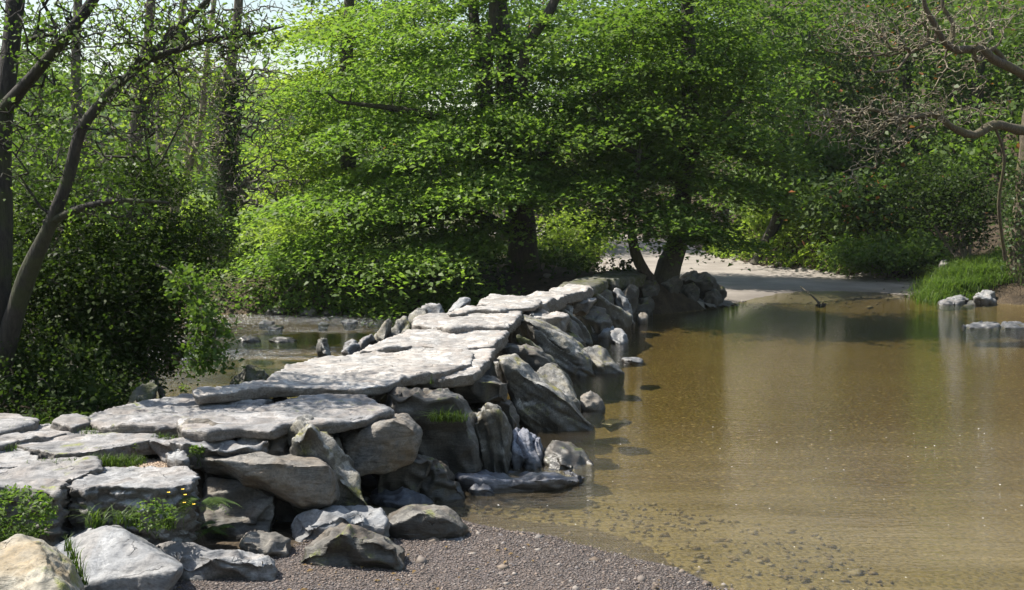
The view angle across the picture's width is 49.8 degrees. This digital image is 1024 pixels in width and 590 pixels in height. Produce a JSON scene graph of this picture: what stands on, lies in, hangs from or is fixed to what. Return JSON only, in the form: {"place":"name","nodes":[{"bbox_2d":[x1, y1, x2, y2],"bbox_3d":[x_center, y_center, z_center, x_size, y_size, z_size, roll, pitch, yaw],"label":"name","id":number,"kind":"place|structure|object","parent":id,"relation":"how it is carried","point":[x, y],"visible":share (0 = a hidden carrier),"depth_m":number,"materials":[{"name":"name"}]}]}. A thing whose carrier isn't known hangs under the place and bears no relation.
{"place":"outdoors","nodes":[
{"label":"outdoors","id":0,"kind":"place"},
{"bbox_2d":[0,0,733,119],"label":"sky","id":1,"kind":"structure","parent":0,"point":[302,57],"materials":[{"name":"white"}]},
{"bbox_2d":[172,513,727,589],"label":"gravel beach","id":2,"kind":"structure","parent":0,"point":[497,522],"depth_m":6.12,"materials":[{"name":"gravel"}]},
{"bbox_2d":[0,534,83,589],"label":"boulder","id":3,"kind":"object","parent":2,"relation":"on","point":[29,563],"visible":1,"depth_m":4.74,"materials":[{"name":"stone"}]},
{"bbox_2d":[61,530,90,585],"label":"grass tuft","id":4,"kind":"object","parent":3,"relation":"on","point":[73,555],"visible":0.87,"depth_m":5.11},
{"bbox_2d":[54,525,182,589],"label":"boulder","id":5,"kind":"object","parent":2,"relation":"on","point":[118,557],"visible":0.76,"depth_m":5.36,"materials":[{"name":"stone"}]},
{"bbox_2d":[128,497,178,539],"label":"leafy plant","id":6,"kind":"object","parent":5,"relation":"on","point":[157,510],"visible":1,"depth_m":5.78,"materials":[{"name":"green plant"}]},
{"bbox_2d":[156,541,277,580],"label":"boulder","id":7,"kind":"object","parent":2,"relation":"on","point":[199,562],"visible":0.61,"depth_m":5.71,"materials":[{"name":"grey stone"}]},
{"bbox_2d":[239,530,290,558],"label":"boulder","id":8,"kind":"object","parent":2,"relation":"on","point":[273,544],"visible":0.61,"depth_m":6.18,"materials":[{"name":"beige stone"}]},
{"bbox_2d":[291,504,389,541],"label":"boulder","id":9,"kind":"object","parent":2,"relation":"on","point":[313,524],"visible":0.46,"depth_m":6.55,"materials":[{"name":"stone"}]},
{"bbox_2d":[300,522,404,570],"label":"boulder","id":10,"kind":"object","parent":2,"relation":"on","point":[342,544],"visible":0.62,"depth_m":6.00,"materials":[{"name":"stone"}]},
{"bbox_2d":[387,504,468,539],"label":"boulder","id":11,"kind":"object","parent":2,"relation":"on","point":[418,521],"visible":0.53,"depth_m":6.62,"materials":[{"name":"stone"}]},
{"bbox_2d":[0,0,1023,589],"bbox_3d":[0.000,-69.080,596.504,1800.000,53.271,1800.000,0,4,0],"label":"ground","id":12,"kind":"structure","parent":0,"point":[982,560],"depth_m":10.79,"materials":[{"name":"soil"}]},
{"bbox_2d":[0,448,38,468],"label":"stone slab","id":13,"kind":"structure","parent":12,"relation":"on","point":[19,455],"depth_m":6.71,"materials":[{"name":"grey stone"}]},
{"bbox_2d":[0,413,39,434],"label":"stone slab","id":14,"kind":"structure","parent":12,"relation":"on","point":[11,423],"depth_m":7.30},
{"bbox_2d":[0,423,69,450],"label":"stone slab","id":15,"kind":"structure","parent":12,"relation":"on","point":[40,433],"depth_m":7.07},
{"bbox_2d":[50,413,90,432],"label":"stone slab","id":16,"kind":"structure","parent":15,"relation":"on","point":[73,423],"depth_m":7.38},
{"bbox_2d":[0,456,104,546],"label":"stone slab","id":17,"kind":"structure","parent":12,"relation":"on","point":[49,477],"depth_m":6.04,"materials":[{"name":"stone"}]},
{"bbox_2d":[0,483,58,541],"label":"leafy plant","id":18,"kind":"object","parent":17,"relation":"on","point":[33,531],"visible":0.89,"depth_m":5.64,"materials":[{"name":"green plant"}]},
{"bbox_2d":[0,361,122,424],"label":"bank undergrowth","id":19,"kind":"object","parent":12,"relation":"on","point":[46,419],"visible":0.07,"depth_m":8.44,"materials":[{"name":"green plant"}]},
{"bbox_2d":[0,0,144,249],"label":"slender tree","id":20,"kind":"object","parent":12,"relation":"on","point":[37,91],"visible":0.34,"depth_m":18.71,"materials":[{"name":"green plant"}]},
{"bbox_2d":[15,430,159,459],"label":"stone slab","id":21,"kind":"structure","parent":12,"relation":"on","point":[70,444],"depth_m":6.94,"materials":[{"name":"stone"}]},
{"bbox_2d":[81,451,147,466],"bbox_3d":[-2.384,0.983,6.613,0.429,0.086,0.253,0,4,0],"label":"grass patch","id":22,"kind":"object","parent":12,"relation":"on","point":[121,460],"visible":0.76,"depth_m":6.60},
{"bbox_2d":[0,128,252,419],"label":"shrub","id":23,"kind":"object","parent":12,"relation":"on","point":[81,341],"visible":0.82,"depth_m":9.58,"materials":[{"name":"green plant"}]},
{"bbox_2d":[127,261,246,385],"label":"hanging shoots","id":24,"kind":"object","parent":23,"relation":"hanging from","point":[202,357],"visible":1,"depth_m":9.18,"materials":[{"name":"green plant"}]},
{"bbox_2d":[65,466,202,545],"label":"stone slab","id":25,"kind":"structure","parent":12,"relation":"on","point":[119,488],"depth_m":6.05,"materials":[{"name":"grey stone"}]},
{"bbox_2d":[45,0,236,232],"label":"slender tree","id":26,"kind":"object","parent":12,"relation":"on","point":[133,126],"visible":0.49,"depth_m":16.79,"materials":[{"name":"green plant"}]},
{"bbox_2d":[127,380,157,403],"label":"boulder","id":27,"kind":"object","parent":12,"relation":"on","point":[144,392],"visible":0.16,"depth_m":8.51,"materials":[{"name":"stone"}]},
{"bbox_2d":[119,353,175,400],"bbox_3d":[-3.195,0.854,9.674,0.501,0.725,0.729,0,4,0],"label":"shrub","id":28,"kind":"object","parent":12,"relation":"on","point":[161,390],"visible":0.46,"depth_m":9.68,"materials":[{"name":"plant"}]},
{"bbox_2d":[0,0,305,378],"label":"mossy tree","id":29,"kind":"object","parent":12,"relation":"on","point":[14,302],"visible":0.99,"depth_m":8.46,"materials":[{"name":"green plant"}]},
{"bbox_2d":[165,449,191,469],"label":"boulder","id":30,"kind":"object","parent":12,"relation":"on","point":[177,457],"visible":0.48,"depth_m":6.74,"materials":[{"name":"grey stone"}]},
{"bbox_2d":[132,68,252,259],"bbox_3d":[-7.648,-3.207,25.857,3.019,5.440,4.094,0,4,0],"label":"slender tree","id":31,"kind":"object","parent":12,"relation":"on","point":[166,146],"visible":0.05,"depth_m":26.43,"materials":[{"name":"green plant"}]},
{"bbox_2d":[140,0,258,227],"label":"slender tree","id":32,"kind":"object","parent":12,"relation":"on","point":[194,143],"visible":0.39,"depth_m":19.79,"materials":[{"name":"green plant"}]},
{"bbox_2d":[148,437,268,472],"bbox_3d":[-1.971,1.046,7.110,0.849,0.325,0.676,0,4,0],"label":"stone slab","id":33,"kind":"object","parent":12,"relation":"on","point":[161,447],"visible":0.58,"depth_m":6.92,"materials":[{"name":"grey stone"}]},
{"bbox_2d":[13,198,411,258],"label":"meadow grass","id":34,"kind":"structure","parent":12,"relation":"on","point":[259,223],"depth_m":41.45,"materials":[{"name":"green plant"}]},
{"bbox_2d":[12,51,439,196],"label":"woodland","id":35,"kind":"object","parent":12,"relation":"on","point":[245,146],"visible":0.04,"depth_m":126.29,"materials":[{"name":"green plant"}]},
{"bbox_2d":[198,473,276,541],"bbox_3d":[-1.814,1.437,6.927,0.658,0.664,0.933,-1,4,-15],"label":"boulder","id":36,"kind":"object","parent":12,"relation":"on","point":[257,513],"visible":0.27,"depth_m":6.68,"materials":[{"name":"stone"}]},
{"bbox_2d":[179,0,308,271],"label":"ivy clad tree","id":37,"kind":"object","parent":12,"relation":"on","point":[226,171],"visible":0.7,"depth_m":24.09,"materials":[{"name":"green plant"}]},
{"bbox_2d":[229,364,269,384],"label":"boulder","id":38,"kind":"object","parent":12,"relation":"on","point":[250,373],"visible":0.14,"depth_m":9.35,"materials":[{"name":"stone"}]},
{"bbox_2d":[172,397,333,436],"bbox_3d":[-1.937,1.267,8.287,1.452,1.038,0.787,0,4,0],"label":"pier rock","id":39,"kind":"object","parent":12,"relation":"on","point":[277,399],"depth_m":8.40,"materials":[{"name":"stone"}]},
{"bbox_2d":[89,393,273,437],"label":"stone slab","id":40,"kind":"structure","parent":39,"relation":"on","point":[163,415],"depth_m":7.83,"materials":[{"name":"stone"}]},
{"bbox_2d":[191,345,473,404],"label":"stone slab","id":41,"kind":"structure","parent":40,"relation":"on","point":[331,374],"depth_m":8.81,"materials":[{"name":"stone"}]},
{"bbox_2d":[200,451,339,508],"bbox_3d":[-1.561,1.141,7.021,0.974,0.395,0.857,0,4,0],"label":"boulder","id":42,"kind":"object","parent":12,"relation":"on","point":[306,482],"visible":0.8,"depth_m":6.62,"materials":[{"name":"beige stone"}]},
{"bbox_2d":[243,206,370,259],"bbox_3d":[-4.983,-1.290,27.690,2.710,1.911,4.845,-3,5,-31],"label":"shrub","id":43,"kind":"object","parent":12,"relation":"on","point":[292,231],"visible":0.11,"depth_m":27.97,"materials":[{"name":"green plant"}]},
{"bbox_2d":[205,261,410,319],"bbox_3d":[-4.082,0.059,22.261,4.342,1.633,2.478,1,4,11],"label":"shrub","id":44,"kind":"object","parent":12,"relation":"on","point":[337,300],"visible":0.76,"depth_m":21.84,"materials":[{"name":"green plant"}]},
{"bbox_2d":[274,437,343,523],"bbox_3d":[-1.504,1.407,7.244,0.973,0.893,0.680,0,4,0],"label":"pier rock","id":45,"kind":"object","parent":12,"relation":"on","point":[284,511],"visible":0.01,"depth_m":7.00,"materials":[{"name":"stone"}]},
{"bbox_2d":[16,231,636,286],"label":"bank undergrowth","id":46,"kind":"object","parent":12,"relation":"on","point":[623,264],"visible":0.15,"depth_m":23.32,"materials":[{"name":"green plant"}]},
{"bbox_2d":[287,414,367,514],"bbox_3d":[-1.203,1.153,7.188,0.509,0.743,0.716,-1,4,-10],"label":"boulder","id":47,"kind":"object","parent":12,"relation":"on","point":[306,438],"visible":0.5,"depth_m":6.94,"materials":[{"name":"stone"}]},
{"bbox_2d":[231,0,444,259],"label":"broadleaf tree","id":48,"kind":"object","parent":12,"relation":"on","point":[345,161],"visible":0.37,"depth_m":26.66,"materials":[{"name":"green plant"}]},
{"bbox_2d":[285,0,466,228],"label":"woodland tree","id":49,"kind":"object","parent":12,"relation":"on","point":[368,157],"visible":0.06,"depth_m":44.46,"materials":[{"name":"green plant"}]},
{"bbox_2d":[369,486,433,507],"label":"boulder","id":50,"kind":"object","parent":12,"relation":"on","point":[401,497],"visible":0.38,"depth_m":7.55,"materials":[{"name":"grey stone"}]},
{"bbox_2d":[376,454,434,492],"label":"boulder","id":51,"kind":"object","parent":12,"relation":"on","point":[415,474],"visible":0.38,"depth_m":7.63,"materials":[{"name":"stone"}]},
{"bbox_2d":[340,413,422,475],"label":"boulder","id":52,"kind":"object","parent":51,"relation":"on","point":[382,446],"visible":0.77,"depth_m":7.37,"materials":[{"name":"beige stone"}]},
{"bbox_2d":[176,394,394,442],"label":"stone slab","id":53,"kind":"structure","parent":52,"relation":"on","point":[333,413],"depth_m":7.35,"materials":[{"name":"stone"}]},
{"bbox_2d":[386,387,482,473],"bbox_3d":[-0.612,1.221,8.600,0.788,1.097,1.035,0,4,0],"label":"boulder","id":54,"kind":"object","parent":12,"relation":"on","point":[455,446],"visible":0.41,"depth_m":8.14,"materials":[{"name":"stone"}]},
{"bbox_2d":[416,404,475,422],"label":"grass tuft","id":55,"kind":"object","parent":54,"relation":"on","point":[448,417],"visible":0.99,"depth_m":7.98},
{"bbox_2d":[209,0,667,328],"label":"broadleaf tree","id":56,"kind":"object","parent":12,"relation":"on","point":[497,131],"visible":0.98,"depth_m":22.09,"materials":[{"name":"green plant"}]},
{"bbox_2d":[420,459,464,506],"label":"boulder","id":57,"kind":"object","parent":12,"relation":"on","point":[439,484],"visible":0.43,"depth_m":7.69,"materials":[{"name":"stone"}]},
{"bbox_2d":[355,14,546,236],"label":"woodland tree","id":58,"kind":"object","parent":12,"relation":"on","point":[433,106],"visible":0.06,"depth_m":40.18,"materials":[{"name":"green plant"}]},
{"bbox_2d":[468,483,493,506],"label":"boulder","id":59,"kind":"object","parent":12,"relation":"on","point":[477,492],"visible":0.91,"depth_m":7.80,"materials":[{"name":"grey stone"}]},
{"bbox_2d":[484,361,496,376],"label":"pier rock","id":60,"kind":"object","parent":12,"relation":"on","point":[491,371],"visible":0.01,"depth_m":12.97,"materials":[{"name":"stone"}]},
{"bbox_2d":[410,311,523,333],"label":"stone slab","id":61,"kind":"structure","parent":60,"relation":"on","point":[510,320],"depth_m":12.83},
{"bbox_2d":[448,299,542,316],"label":"stone slab","id":62,"kind":"structure","parent":61,"relation":"on","point":[529,305],"depth_m":14.10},
{"bbox_2d":[474,402,511,474],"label":"boulder","id":63,"kind":"object","parent":12,"relation":"on","point":[493,429],"visible":0.37,"depth_m":8.47,"materials":[{"name":"stone"}]},
{"bbox_2d":[468,399,519,440],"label":"boulder","id":64,"kind":"object","parent":12,"relation":"on","point":[508,408],"visible":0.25,"depth_m":9.70,"materials":[{"name":"stone"}]},
{"bbox_2d":[432,375,507,403],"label":"boulder","id":65,"kind":"object","parent":64,"relation":"on","point":[486,388],"visible":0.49,"depth_m":9.33,"materials":[{"name":"stone"}]},
{"bbox_2d":[350,341,495,388],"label":"stone slab","id":66,"kind":"structure","parent":65,"relation":"on","point":[479,367],"depth_m":9.51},
{"bbox_2d":[401,0,603,239],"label":"woodland tree","id":67,"kind":"object","parent":12,"relation":"on","point":[534,4],"visible":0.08,"depth_m":46.80,"materials":[{"name":"green plant"}]},
{"bbox_2d":[454,468,584,506],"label":"boulder","id":68,"kind":"object","parent":12,"relation":"on","point":[506,487],"visible":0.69,"depth_m":7.94,"materials":[{"name":"grey stone"}]},
{"bbox_2d":[510,427,543,472],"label":"boulder","id":69,"kind":"object","parent":12,"relation":"on","point":[527,449],"visible":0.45,"depth_m":8.69,"materials":[{"name":"grey stone"}]},
{"bbox_2d":[499,343,558,371],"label":"boulder","id":70,"kind":"object","parent":12,"relation":"on","point":[535,358],"visible":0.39,"depth_m":11.84,"materials":[{"name":"stone"}]},
{"bbox_2d":[444,0,644,241],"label":"woodland tree","id":71,"kind":"object","parent":12,"relation":"on","point":[541,83],"visible":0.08,"depth_m":42.60,"materials":[{"name":"green plant"}]},
{"bbox_2d":[497,353,595,462],"bbox_3d":[0.323,1.115,10.428,0.931,1.126,0.679,0,4,0],"label":"boulder","id":72,"kind":"object","parent":12,"relation":"on","point":[540,402],"visible":0.62,"depth_m":10.13,"materials":[{"name":"stone"}]},
{"bbox_2d":[519,314,597,400],"bbox_3d":[0.566,0.868,13.968,0.997,1.236,0.947,0,4,0],"label":"boulder","id":73,"kind":"object","parent":12,"relation":"on","point":[568,354],"visible":0.56,"depth_m":13.55,"materials":[{"name":"stone"}]},
{"bbox_2d":[524,308,569,331],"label":"boulder","id":74,"kind":"object","parent":73,"relation":"on","point":[560,320],"visible":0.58,"depth_m":14.18,"materials":[{"name":"stone"}]},
{"bbox_2d":[537,363,580,411],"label":"boulder","id":75,"kind":"object","parent":12,"relation":"on","point":[555,376],"visible":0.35,"depth_m":10.94,"materials":[{"name":"stone"}]},
{"bbox_2d":[542,440,594,493],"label":"boulder","id":76,"kind":"object","parent":12,"relation":"on","point":[558,455],"visible":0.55,"depth_m":8.75,"materials":[{"name":"stone"}]},
{"bbox_2d":[538,239,614,271],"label":"shrub","id":77,"kind":"object","parent":12,"relation":"on","point":[583,261],"visible":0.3,"depth_m":25.74,"materials":[{"name":"green plant"}]},
{"bbox_2d":[534,199,628,268],"bbox_3d":[1.670,-1.426,28.309,2.409,2.283,4.175,2,5,29],"label":"shrub","id":78,"kind":"object","parent":12,"relation":"on","point":[576,233],"visible":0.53,"depth_m":27.69,"materials":[{"name":"green plant"}]},
{"bbox_2d":[573,306,612,352],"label":"boulder","id":79,"kind":"object","parent":12,"relation":"on","point":[598,319],"visible":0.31,"depth_m":17.75,"materials":[{"name":"stone"}]},
{"bbox_2d":[569,298,596,315],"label":"boulder","id":80,"kind":"object","parent":79,"relation":"on","point":[582,308],"visible":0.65,"depth_m":17.14,"materials":[{"name":"stone"}]},
{"bbox_2d":[549,283,593,303],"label":"stone slab","id":81,"kind":"structure","parent":80,"relation":"on","point":[576,292],"depth_m":17.35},
{"bbox_2d":[593,289,613,305],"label":"pier rock","id":82,"kind":"object","parent":12,"relation":"on","point":[607,294],"visible":0.03,"depth_m":19.49,"materials":[{"name":"stone"}]},
{"bbox_2d":[558,275,608,296],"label":"stone slab","id":83,"kind":"structure","parent":82,"relation":"on","point":[598,284],"depth_m":19.33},
{"bbox_2d":[583,345,624,399],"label":"boulder","id":84,"kind":"object","parent":12,"relation":"on","point":[603,362],"visible":0.62,"depth_m":13.73,"materials":[{"name":"stone"}]},
{"bbox_2d":[592,293,632,344],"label":"boulder","id":85,"kind":"object","parent":12,"relation":"on","point":[621,318],"visible":0.48,"depth_m":18.76,"materials":[{"name":"stone"}]},
{"bbox_2d":[592,268,646,290],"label":"stone slab","id":86,"kind":"structure","parent":12,"relation":"on","point":[622,280],"depth_m":21.26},
{"bbox_2d":[395,492,892,589],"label":"pebbles","id":87,"kind":"object","parent":12,"relation":"on","point":[641,578],"visible":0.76,"depth_m":6.88,"materials":[{"name":"gravel"}]},
{"bbox_2d":[511,0,782,261],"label":"broadleaf tree","id":88,"kind":"object","parent":12,"relation":"on","point":[674,9],"visible":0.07,"depth_m":29.74,"materials":[{"name":"green plant"}]},
{"bbox_2d":[510,0,846,281],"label":"broadleaf tree","id":89,"kind":"object","parent":12,"relation":"on","point":[685,177],"visible":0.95,"depth_m":21.91,"materials":[{"name":"green plant"}]},
{"bbox_2d":[685,272,719,299],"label":"boulder","id":90,"kind":"object","parent":12,"relation":"on","point":[704,282],"visible":0.59,"depth_m":23.66,"materials":[{"name":"stone"}]},
{"bbox_2d":[412,0,1023,219],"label":"hillside undergrowth","id":91,"kind":"object","parent":12,"relation":"on","point":[989,139],"visible":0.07,"depth_m":39.10,"materials":[{"name":"green plant"}]},
{"bbox_2d":[696,0,859,263],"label":"woodland tree","id":92,"kind":"object","parent":12,"relation":"on","point":[794,91],"visible":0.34,"depth_m":35.16,"materials":[{"name":"green plant"}]},
{"bbox_2d":[753,123,874,221],"bbox_3d":[9.982,-3.821,35.956,4.054,3.593,3.731,-4,6,-42],"label":"shrub","id":93,"kind":"object","parent":12,"relation":"on","point":[832,157],"visible":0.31,"depth_m":34.95,"materials":[{"name":"green plant"}]},
{"bbox_2d":[702,162,935,278],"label":"undergrowth","id":94,"kind":"object","parent":12,"relation":"on","point":[754,223],"visible":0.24,"depth_m":34.71,"materials":[{"name":"green plant"}]},
{"bbox_2d":[731,0,916,154],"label":"woodland tree","id":95,"kind":"object","parent":12,"relation":"on","point":[849,95],"visible":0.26,"depth_m":37.95,"materials":[{"name":"green plant"}]},
{"bbox_2d":[765,159,997,255],"bbox_3d":[11.211,-2.538,32.219,7.217,2.865,4.838,2,5,28],"label":"shrub","id":96,"kind":"object","parent":12,"relation":"on","point":[864,204],"visible":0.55,"depth_m":32.00,"materials":[{"name":"green plant"}]},
{"bbox_2d":[814,223,956,281],"bbox_3d":[10.323,-1.126,30.848,4.095,1.745,2.942,3,5,34],"label":"shrub","id":97,"kind":"object","parent":12,"relation":"on","point":[862,254],"visible":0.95,"depth_m":30.38,"materials":[{"name":"green plant"}]},
{"bbox_2d":[800,0,1020,94],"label":"woodland tree","id":98,"kind":"object","parent":12,"relation":"on","point":[851,78],"visible":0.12,"depth_m":51.06,"materials":[{"name":"green plant"}]},
{"bbox_2d":[803,0,1023,285],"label":"bare tree","id":99,"kind":"object","parent":12,"relation":"on","point":[1012,254],"visible":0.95,"depth_m":21.89,"materials":[{"name":"brown plant"}]},
{"bbox_2d":[803,0,1023,191],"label":"woodland tree","id":100,"kind":"object","parent":12,"relation":"on","point":[912,6],"visible":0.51,"depth_m":36.28,"materials":[{"name":"green plant"}]},
{"bbox_2d":[877,145,1014,259],"bbox_3d":[10.742,-2.142,27.106,4.046,3.161,3.225,4,6,44],"label":"shrub","id":101,"kind":"object","parent":12,"relation":"on","point":[941,188],"visible":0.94,"depth_m":27.00,"materials":[{"name":"green plant"}]},
{"bbox_2d":[882,0,1023,181],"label":"woodland tree","id":102,"kind":"object","parent":12,"relation":"on","point":[981,66],"visible":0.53,"depth_m":34.47,"materials":[{"name":"green plant"}]},
{"bbox_2d":[898,243,1023,304],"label":"bank grass","id":103,"kind":"structure","parent":12,"relation":"on","point":[942,284],"depth_m":25.30,"materials":[{"name":"green plant"}]},
{"bbox_2d":[968,0,1023,167],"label":"woodland tree","id":104,"kind":"object","parent":12,"relation":"on","point":[1018,33],"visible":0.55,"depth_m":32.09,"materials":[{"name":"green plant"}]},
{"bbox_2d":[118,291,1023,589],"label":"water","id":105,"kind":"structure","parent":0,"point":[884,315],"depth_m":13.89,"materials":[{"name":"liquid"}]},
{"bbox_2d":[580,391,605,427],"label":"boulder","id":106,"kind":"object","parent":105,"relation":"in","point":[590,401],"visible":0.68,"depth_m":11.18,"materials":[{"name":"beige stone"}]},
{"bbox_2d":[430,226,921,308],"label":"track","id":107,"kind":"structure","parent":0,"point":[739,284],"depth_m":30.96,"materials":[{"name":"gravel"}]},
{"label":"pier rock","id":108,"kind":"object","parent":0,"visible":0},
{"bbox_2d":[360,323,509,355],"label":"stone slab","id":109,"kind":"structure","parent":108,"relation":"on","point":[497,340],"depth_m":11.21,"materials":[{"name":"stone"}]},
{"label":"pier rock","id":110,"kind":"object","parent":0,"visible":0},
{"bbox_2d":[477,291,567,312],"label":"stone slab","id":111,"kind":"structure","parent":110,"relation":"on","point":[552,302],"depth_m":15.68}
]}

